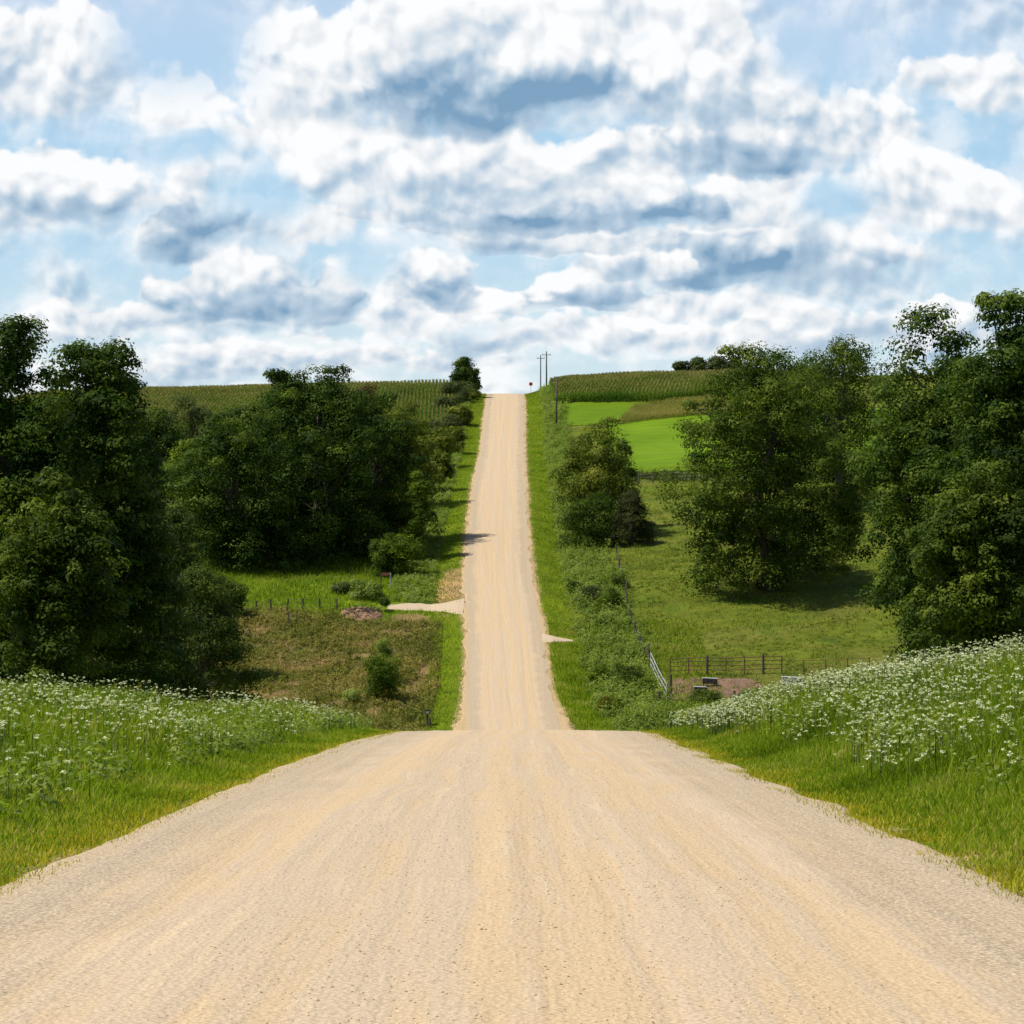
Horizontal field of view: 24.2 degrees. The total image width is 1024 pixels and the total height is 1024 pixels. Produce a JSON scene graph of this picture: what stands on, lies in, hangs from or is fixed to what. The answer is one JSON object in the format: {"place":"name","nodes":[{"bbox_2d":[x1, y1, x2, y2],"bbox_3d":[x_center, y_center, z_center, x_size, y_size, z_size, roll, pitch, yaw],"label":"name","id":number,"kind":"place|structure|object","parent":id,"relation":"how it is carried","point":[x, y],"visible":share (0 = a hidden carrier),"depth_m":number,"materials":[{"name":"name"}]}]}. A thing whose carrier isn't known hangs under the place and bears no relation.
{"place":"outdoors","nodes":[
{"label":"outdoors","id":0,"kind":"place"},
{"bbox_2d":[387,598,464,615],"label":"farm track","id":1,"kind":"structure","parent":0,"point":[457,606],"depth_m":269.40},
{"bbox_2d":[0,393,1023,1023],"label":"road","id":2,"kind":"structure","parent":0,"point":[510,711],"depth_m":18.50,"materials":[{"name":"gravel"}]},
{"bbox_2d":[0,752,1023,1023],"bbox_3d":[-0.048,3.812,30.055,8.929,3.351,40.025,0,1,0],"label":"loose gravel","id":3,"kind":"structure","parent":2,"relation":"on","point":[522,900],"depth_m":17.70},
{"bbox_2d":[0,374,1023,895],"bbox_3d":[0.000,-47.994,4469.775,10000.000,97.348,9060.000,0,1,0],"label":"ground","id":4,"kind":"structure","parent":0,"point":[674,606],"depth_m":266.85,"materials":[{"name":"plant"}]},
{"bbox_2d":[0,313,102,685],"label":"broadleaf tree","id":5,"kind":"object","parent":4,"relation":"on","point":[23,439],"visible":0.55,"depth_m":156.80,"materials":[{"name":"green plant"}]},
{"bbox_2d":[0,465,137,693],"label":"broadleaf tree","id":6,"kind":"object","parent":4,"relation":"on","point":[69,583],"visible":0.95,"depth_m":138.53,"materials":[{"name":"green plant"}]},
{"bbox_2d":[39,336,187,693],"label":"broadleaf tree","id":7,"kind":"object","parent":4,"relation":"on","point":[106,415],"visible":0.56,"depth_m":163.28,"materials":[{"name":"green plant"}]},
{"bbox_2d":[116,406,189,521],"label":"oak tree","id":8,"kind":"object","parent":4,"relation":"on","point":[170,432],"visible":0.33,"depth_m":328.76,"materials":[{"name":"green plant"}]},
{"bbox_2d":[99,525,213,702],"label":"cedar tree","id":9,"kind":"object","parent":4,"relation":"on","point":[185,666],"visible":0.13,"depth_m":179.94,"materials":[{"name":"green plant"}]},
{"bbox_2d":[0,672,361,804],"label":"wildflowers","id":10,"kind":"object","parent":4,"relation":"on","point":[157,700],"visible":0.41,"depth_m":50.58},
{"bbox_2d":[158,436,207,514],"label":"leafy tree","id":11,"kind":"object","parent":4,"relation":"on","point":[181,450],"visible":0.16,"depth_m":309.40,"materials":[{"name":"green plant"}]},
{"bbox_2d":[156,505,212,635],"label":"cedar tree","id":12,"kind":"object","parent":4,"relation":"on","point":[181,525],"visible":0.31,"depth_m":231.42,"materials":[{"name":"green plant"}]},
{"bbox_2d":[0,679,375,822],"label":"weeds","id":13,"kind":"object","parent":4,"relation":"on","point":[42,783],"visible":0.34,"depth_m":42.74,"materials":[{"name":"plant"}]},
{"bbox_2d":[158,393,223,449],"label":"tree","id":14,"kind":"object","parent":4,"relation":"on","point":[194,415],"visible":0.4,"depth_m":397.69,"materials":[{"name":"green plant"}]},
{"bbox_2d":[0,677,394,885],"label":"verge grass","id":15,"kind":"structure","parent":4,"relation":"on","point":[155,768],"depth_m":39.59,"materials":[{"name":"plant"}]},
{"bbox_2d":[170,465,234,559],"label":"leafy tree","id":16,"kind":"object","parent":4,"relation":"on","point":[200,525],"visible":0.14,"depth_m":295.18,"materials":[{"name":"green plant"}]},
{"bbox_2d":[0,730,407,895],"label":"edge grass","id":17,"kind":"structure","parent":4,"relation":"on","point":[121,832],"depth_m":28.17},
{"bbox_2d":[139,561,276,703],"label":"cedar tree","id":18,"kind":"object","parent":4,"relation":"on","point":[219,627],"visible":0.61,"depth_m":188.88,"materials":[{"name":"green plant"}]},
{"bbox_2d":[1,599,446,730],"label":"dry brush","id":19,"kind":"object","parent":4,"relation":"on","point":[383,721],"visible":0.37,"depth_m":242.32,"materials":[{"name":"plant"}]},
{"bbox_2d":[7,379,453,435],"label":"corn field","id":20,"kind":"structure","parent":4,"relation":"on","point":[213,398],"depth_m":506.74,"materials":[{"name":"green plant"}]},
{"bbox_2d":[211,577,249,619],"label":"round shrub","id":21,"kind":"object","parent":4,"relation":"on","point":[231,586],"visible":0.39,"depth_m":261.25,"materials":[{"name":"green plant"}]},
{"bbox_2d":[195,518,270,574],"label":"shrub","id":22,"kind":"object","parent":4,"relation":"on","point":[246,545],"visible":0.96,"depth_m":286.86,"materials":[{"name":"green plant"}]},
{"bbox_2d":[164,399,308,572],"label":"oak tree","id":23,"kind":"object","parent":4,"relation":"on","point":[223,451],"visible":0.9,"depth_m":287.57,"materials":[{"name":"green plant"}]},
{"bbox_2d":[223,418,309,516],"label":"oak tree","id":24,"kind":"object","parent":4,"relation":"on","point":[258,477],"visible":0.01,"depth_m":328.54,"materials":[{"name":"green plant"}]},
{"bbox_2d":[238,488,300,557],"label":"bush","id":25,"kind":"object","parent":4,"relation":"on","point":[260,547],"visible":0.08,"depth_m":296.77,"materials":[{"name":"green plant"}]},
{"bbox_2d":[250,368,321,550],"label":"oak tree","id":26,"kind":"object","parent":4,"relation":"on","point":[278,379],"visible":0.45,"depth_m":301.63,"materials":[{"name":"green plant"}]},
{"bbox_2d":[241,598,337,612],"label":"wire fence","id":27,"kind":"object","parent":4,"relation":"on","point":[271,604],"visible":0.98,"depth_m":265.72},
{"bbox_2d":[233,362,391,560],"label":"oak tree","id":28,"kind":"object","parent":4,"relation":"on","point":[318,488],"visible":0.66,"depth_m":297.33,"materials":[{"name":"green plant"}]},
{"bbox_2d":[192,551,439,615],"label":"meadow grass","id":29,"kind":"structure","parent":4,"relation":"on","point":[352,567],"depth_m":280.88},
{"bbox_2d":[293,488,361,553],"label":"bush","id":30,"kind":"object","parent":4,"relation":"on","point":[311,505],"visible":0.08,"depth_m":303.79,"materials":[{"name":"green plant"}]},
{"bbox_2d":[299,373,377,550],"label":"oak tree","id":31,"kind":"object","parent":4,"relation":"on","point":[320,382],"visible":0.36,"depth_m":301.73,"materials":[{"name":"green plant"}]},
{"bbox_2d":[327,580,355,594],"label":"shrub","id":32,"kind":"object","parent":4,"relation":"on","point":[342,586],"visible":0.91,"depth_m":274.94,"materials":[{"name":"green plant"}]},
{"bbox_2d":[299,507,394,562],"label":"shrub","id":33,"kind":"object","parent":4,"relation":"on","point":[366,525],"visible":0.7,"depth_m":298.16,"materials":[{"name":"green plant"}]},
{"bbox_2d":[299,432,398,515],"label":"oak tree","id":34,"kind":"object","parent":4,"relation":"on","point":[355,486],"visible":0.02,"depth_m":331.63,"materials":[{"name":"green plant"}]},
{"bbox_2d":[340,688,361,702],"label":"shrub","id":35,"kind":"object","parent":4,"relation":"on","point":[353,694],"visible":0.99,"depth_m":218.81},
{"bbox_2d":[340,601,383,620],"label":"brush pile","id":36,"kind":"object","parent":4,"relation":"on","point":[369,612],"visible":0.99,"depth_m":265.02,"materials":[{"name":"plant"}]},
{"bbox_2d":[344,578,386,600],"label":"shrub","id":37,"kind":"object","parent":4,"relation":"on","point":[369,588],"visible":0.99,"depth_m":272.22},
{"bbox_2d":[356,383,383,435],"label":"tree","id":38,"kind":"object","parent":4,"relation":"on","point":[370,387],"visible":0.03,"depth_m":371.42,"materials":[{"name":"green plant"}]},
{"bbox_2d":[309,389,437,543],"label":"oak tree","id":39,"kind":"object","parent":4,"relation":"on","point":[390,486],"visible":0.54,"depth_m":308.94,"materials":[{"name":"green plant"}]},
{"bbox_2d":[368,539,395,577],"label":"shrub","id":40,"kind":"object","parent":4,"relation":"on","point":[382,563],"visible":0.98,"depth_m":285.65,"materials":[{"name":"green plant"}]},
{"bbox_2d":[356,652,408,701],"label":"sapling","id":41,"kind":"object","parent":4,"relation":"on","point":[378,669],"visible":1,"depth_m":220.42,"materials":[{"name":"green plant"}]},
{"bbox_2d":[377,597,390,606],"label":"shrub","id":42,"kind":"object","parent":4,"relation":"on","point":[384,601],"visible":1,"depth_m":267.81,"materials":[{"name":"green plant"}]},
{"bbox_2d":[375,637,394,660],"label":"sapling","id":43,"kind":"object","parent":4,"relation":"on","point":[382,647],"visible":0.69,"depth_m":231.83,"materials":[{"name":"green plant"}]},
{"bbox_2d":[370,532,427,572],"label":"bush","id":44,"kind":"object","parent":4,"relation":"on","point":[402,548],"visible":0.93,"depth_m":286.85,"materials":[{"name":"green plant"}]},
{"bbox_2d":[369,416,446,540],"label":"roadside tree","id":45,"kind":"object","parent":4,"relation":"on","point":[416,448],"visible":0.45,"depth_m":313.20,"materials":[{"name":"green plant"}]},
{"bbox_2d":[378,397,439,503],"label":"yellowing tree","id":46,"kind":"object","parent":4,"relation":"on","point":[412,417],"visible":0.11,"depth_m":349.37,"materials":[{"name":"green plant"}]},
{"bbox_2d":[398,470,438,560],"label":"leafy tree","id":47,"kind":"object","parent":4,"relation":"on","point":[419,510],"visible":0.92,"depth_m":298.35,"materials":[{"name":"green plant"}]},
{"bbox_2d":[388,397,471,603],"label":"weeds","id":48,"kind":"object","parent":4,"relation":"on","point":[441,512],"visible":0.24,"depth_m":300.95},
{"bbox_2d":[421,424,460,459],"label":"bush","id":49,"kind":"object","parent":4,"relation":"on","point":[440,438],"visible":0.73,"depth_m":400.79,"materials":[{"name":"green plant"}]},
{"bbox_2d":[430,450,457,483],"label":"bush","id":50,"kind":"object","parent":4,"relation":"on","point":[441,461],"visible":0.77,"depth_m":366.88,"materials":[{"name":"green plant"}]},
{"bbox_2d":[427,411,462,430],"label":"bush","id":51,"kind":"object","parent":4,"relation":"on","point":[449,421],"visible":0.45,"depth_m":446.85,"materials":[{"name":"green plant"}]},
{"bbox_2d":[430,393,465,411],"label":"bush","id":52,"kind":"object","parent":4,"relation":"on","point":[455,400],"visible":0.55,"depth_m":480.29,"materials":[{"name":"green plant"}]},
{"bbox_2d":[416,393,486,730],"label":"verge grass","id":53,"kind":"structure","parent":4,"relation":"on","point":[462,483],"depth_m":293.10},
{"bbox_2d":[445,426,465,452],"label":"bush","id":54,"kind":"object","parent":4,"relation":"on","point":[460,438],"visible":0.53,"depth_m":423.37,"materials":[{"name":"green plant"}]},
{"bbox_2d":[437,380,475,402],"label":"bush","id":55,"kind":"object","parent":4,"relation":"on","point":[462,388],"visible":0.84,"depth_m":505.68,"materials":[{"name":"green plant"}]},
{"bbox_2d":[447,404,473,425],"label":"bush","id":56,"kind":"object","parent":4,"relation":"on","point":[463,412],"visible":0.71,"depth_m":466.26,"materials":[{"name":"green plant"}]},
{"bbox_2d":[448,356,480,388],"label":"dark tree","id":57,"kind":"object","parent":4,"relation":"on","point":[463,370],"visible":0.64,"depth_m":519.87,"materials":[{"name":"green plant"}]},
{"bbox_2d":[466,388,482,398],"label":"bush","id":58,"kind":"object","parent":4,"relation":"on","point":[475,393],"visible":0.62,"depth_m":513.12,"materials":[{"name":"green plant"}]},
{"bbox_2d":[542,634,573,641],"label":"field entrance","id":59,"kind":"object","parent":4,"relation":"on","point":[548,638],"visible":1,"depth_m":254.02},
{"bbox_2d":[525,390,610,730],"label":"verge grass","id":60,"kind":"structure","parent":4,"relation":"on","point":[535,395],"depth_m":310.74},
{"bbox_2d":[566,579,581,592],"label":"bush","id":61,"kind":"object","parent":4,"relation":"on","point":[573,584],"visible":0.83,"depth_m":276.60,"materials":[{"name":"green plant"}]},
{"bbox_2d":[552,491,622,550],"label":"dark bush","id":62,"kind":"object","parent":4,"relation":"on","point":[576,516],"visible":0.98,"depth_m":307.88,"materials":[{"name":"green plant"}]},
{"bbox_2d":[545,416,633,540],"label":"tree","id":63,"kind":"object","parent":4,"relation":"on","point":[605,465],"visible":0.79,"depth_m":314.88,"materials":[{"name":"green plant"}]},
{"bbox_2d":[575,584,605,603],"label":"bush","id":64,"kind":"object","parent":4,"relation":"on","point":[592,589],"visible":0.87,"depth_m":271.32,"materials":[{"name":"green plant"}]},
{"bbox_2d":[587,663,609,683],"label":"bush","id":65,"kind":"object","parent":4,"relation":"on","point":[602,668],"visible":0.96,"depth_m":233.71,"materials":[{"name":"green plant"}]},
{"bbox_2d":[590,611,616,628],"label":"bush","id":66,"kind":"object","parent":4,"relation":"on","point":[602,616],"visible":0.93,"depth_m":260.20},
{"bbox_2d":[593,694,622,709],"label":"bush","id":67,"kind":"object","parent":4,"relation":"on","point":[605,698],"visible":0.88,"depth_m":216.62,"materials":[{"name":"green plant"}]},
{"bbox_2d":[593,587,623,609],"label":"bush","id":68,"kind":"object","parent":4,"relation":"on","point":[613,598],"visible":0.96,"depth_m":267.67,"materials":[{"name":"green plant"}]},
{"bbox_2d":[537,383,694,730],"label":"weeds","id":69,"kind":"object","parent":4,"relation":"on","point":[583,573],"visible":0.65,"depth_m":262.68,"materials":[{"name":"plant"}]},
{"bbox_2d":[608,570,627,587],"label":"bush","id":70,"kind":"object","parent":4,"relation":"on","point":[618,576],"visible":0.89,"depth_m":277.14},
{"bbox_2d":[604,437,641,521],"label":"leafy tree","id":71,"kind":"object","parent":4,"relation":"on","point":[626,447],"visible":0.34,"depth_m":321.30,"materials":[{"name":"green plant"}]},
{"bbox_2d":[611,662,646,687],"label":"bush","id":72,"kind":"object","parent":4,"relation":"on","point":[629,672],"visible":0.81,"depth_m":230.01,"materials":[{"name":"green plant"}]},
{"bbox_2d":[615,545,644,659],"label":"wire fence","id":73,"kind":"object","parent":4,"relation":"on","point":[626,593],"visible":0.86,"depth_m":269.15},
{"bbox_2d":[603,488,658,545],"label":"juniper tree","id":74,"kind":"object","parent":4,"relation":"on","point":[632,507],"visible":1,"depth_m":307.92,"materials":[{"name":"green plant"}]},
{"bbox_2d":[548,616,728,730],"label":"verge grass","id":75,"kind":"structure","parent":4,"relation":"on","point":[573,705],"depth_m":239.64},
{"bbox_2d":[637,677,657,692],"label":"bush","id":76,"kind":"object","parent":4,"relation":"on","point":[642,680],"visible":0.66,"depth_m":225.90,"materials":[{"name":"green plant"}]},
{"bbox_2d":[569,615,740,730],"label":"weeds","id":77,"kind":"object","parent":4,"relation":"on","point":[688,700],"visible":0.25,"depth_m":223.54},
{"bbox_2d":[650,652,666,700],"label":"pen gate","id":78,"kind":"structure","parent":4,"relation":"on","point":[654,669],"depth_m":231.22,"materials":[{"name":"metal"}]},
{"bbox_2d":[671,360,690,371],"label":"distant tree","id":79,"kind":"object","parent":4,"relation":"on","point":[678,365],"visible":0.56,"depth_m":598.36,"materials":[{"name":"green plant"}]},
{"bbox_2d":[549,367,814,402],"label":"corn field","id":80,"kind":"structure","parent":4,"relation":"on","point":[656,385],"depth_m":501.69,"materials":[{"name":"green plant"}]},
{"bbox_2d":[619,393,744,423],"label":"crop strip","id":81,"kind":"object","parent":4,"relation":"on","point":[646,410],"visible":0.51,"depth_m":469.30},
{"bbox_2d":[687,355,709,370],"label":"distant tree","id":82,"kind":"object","parent":4,"relation":"on","point":[697,363],"visible":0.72,"depth_m":597.80,"materials":[{"name":"green plant"}]},
{"bbox_2d":[687,687,724,703],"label":"bush","id":83,"kind":"object","parent":4,"relation":"on","point":[702,695],"visible":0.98,"depth_m":220.25,"materials":[{"name":"green plant"}]},
{"bbox_2d":[702,677,717,685],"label":"feed trough","id":84,"kind":"object","parent":4,"relation":"on","point":[706,680],"visible":0.94,"depth_m":228.92,"materials":[{"name":"metal"}]},
{"bbox_2d":[667,677,761,698],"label":"mud","id":85,"kind":"structure","parent":4,"relation":"on","point":[726,684],"depth_m":229.94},
{"bbox_2d":[707,355,729,370],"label":"distant tree","id":86,"kind":"object","parent":4,"relation":"on","point":[714,363],"visible":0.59,"depth_m":598.46,"materials":[{"name":"green plant"}]},
{"bbox_2d":[688,474,751,589],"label":"shrub","id":87,"kind":"object","parent":4,"relation":"on","point":[723,534],"visible":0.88,"depth_m":269.25,"materials":[{"name":"green plant"}]},
{"bbox_2d":[669,654,781,674],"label":"pen fence","id":88,"kind":"object","parent":4,"relation":"on","point":[725,665],"visible":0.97,"depth_m":235.74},
{"bbox_2d":[736,686,761,698],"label":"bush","id":89,"kind":"object","parent":4,"relation":"on","point":[743,692],"visible":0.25,"depth_m":220.56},
{"bbox_2d":[576,464,931,726],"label":"pasture grass","id":90,"kind":"structure","parent":4,"relation":"on","point":[666,555],"depth_m":266.23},
{"bbox_2d":[650,340,880,596],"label":"oak tree","id":91,"kind":"object","parent":4,"relation":"on","point":[764,390],"visible":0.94,"depth_m":270.26,"materials":[{"name":"green plant"}]},
{"bbox_2d":[630,467,909,482],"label":"hedgerow","id":92,"kind":"object","parent":4,"relation":"on","point":[649,475],"visible":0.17,"depth_m":374.42,"materials":[{"name":"green plant"}]},
{"bbox_2d":[734,346,831,494],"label":"oak tree","id":93,"kind":"object","parent":4,"relation":"on","point":[789,362],"visible":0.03,"depth_m":350.04,"materials":[{"name":"green plant"}]},
{"bbox_2d":[781,676,803,684],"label":"water tank","id":94,"kind":"object","parent":4,"relation":"on","point":[791,682],"visible":0.42,"depth_m":228.76,"materials":[{"name":"metal"}]},
{"bbox_2d":[732,500,855,571],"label":"shrub","id":95,"kind":"object","parent":4,"relation":"on","point":[805,540],"visible":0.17,"depth_m":283.85,"materials":[{"name":"green plant"}]},
{"bbox_2d":[781,657,869,673],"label":"pen fence","id":96,"kind":"object","parent":4,"relation":"on","point":[847,665],"visible":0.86,"depth_m":235.01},
{"bbox_2d":[632,730,1023,904],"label":"edge grass","id":97,"kind":"structure","parent":4,"relation":"on","point":[865,819],"depth_m":28.86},
{"bbox_2d":[757,333,904,508],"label":"oak tree","id":98,"kind":"object","parent":4,"relation":"on","point":[848,388],"visible":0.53,"depth_m":331.20,"materials":[{"name":"green plant"}]},
{"bbox_2d":[651,642,1023,895],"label":"verge grass","id":99,"kind":"structure","parent":4,"relation":"on","point":[1005,801],"depth_m":37.74,"materials":[{"name":"plant"}]},
{"bbox_2d":[814,486,871,585],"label":"shrub","id":100,"kind":"object","parent":4,"relation":"on","point":[848,552],"visible":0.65,"depth_m":271.67,"materials":[{"name":"green plant"}]},
{"bbox_2d":[665,630,1023,793],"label":"wildflowers","id":101,"kind":"object","parent":4,"relation":"on","point":[716,720],"visible":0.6,"depth_m":55.47,"materials":[{"name":"plant"}]},
{"bbox_2d":[684,645,1023,788],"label":"weeds","id":102,"kind":"object","parent":4,"relation":"on","point":[971,758],"visible":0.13,"depth_m":39.88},
{"bbox_2d":[845,301,1010,666],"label":"broadleaf tree","id":103,"kind":"object","parent":4,"relation":"on","point":[903,455],"visible":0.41,"depth_m":176.71,"materials":[{"name":"green plant"}]},
{"bbox_2d":[904,455,1023,662],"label":"broadleaf tree","id":104,"kind":"object","parent":4,"relation":"on","point":[977,607],"visible":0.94,"depth_m":143.31,"materials":[{"name":"green plant"}]},
{"bbox_2d":[916,288,1023,662],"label":"broadleaf tree","id":105,"kind":"object","parent":4,"relation":"on","point":[1002,376],"visible":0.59,"depth_m":163.99,"materials":[{"name":"green plant"}]},
{"bbox_2d":[0,0,1023,397],"label":"sky","id":106,"kind":"structure","parent":0,"point":[233,191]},
{"bbox_2d":[557,401,648,425],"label":"hay field","id":107,"kind":"structure","parent":0,"point":[581,413],"depth_m":477.17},
{"bbox_2d":[600,407,912,472],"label":"hay field","id":108,"kind":"structure","parent":0,"point":[655,444],"depth_m":428.21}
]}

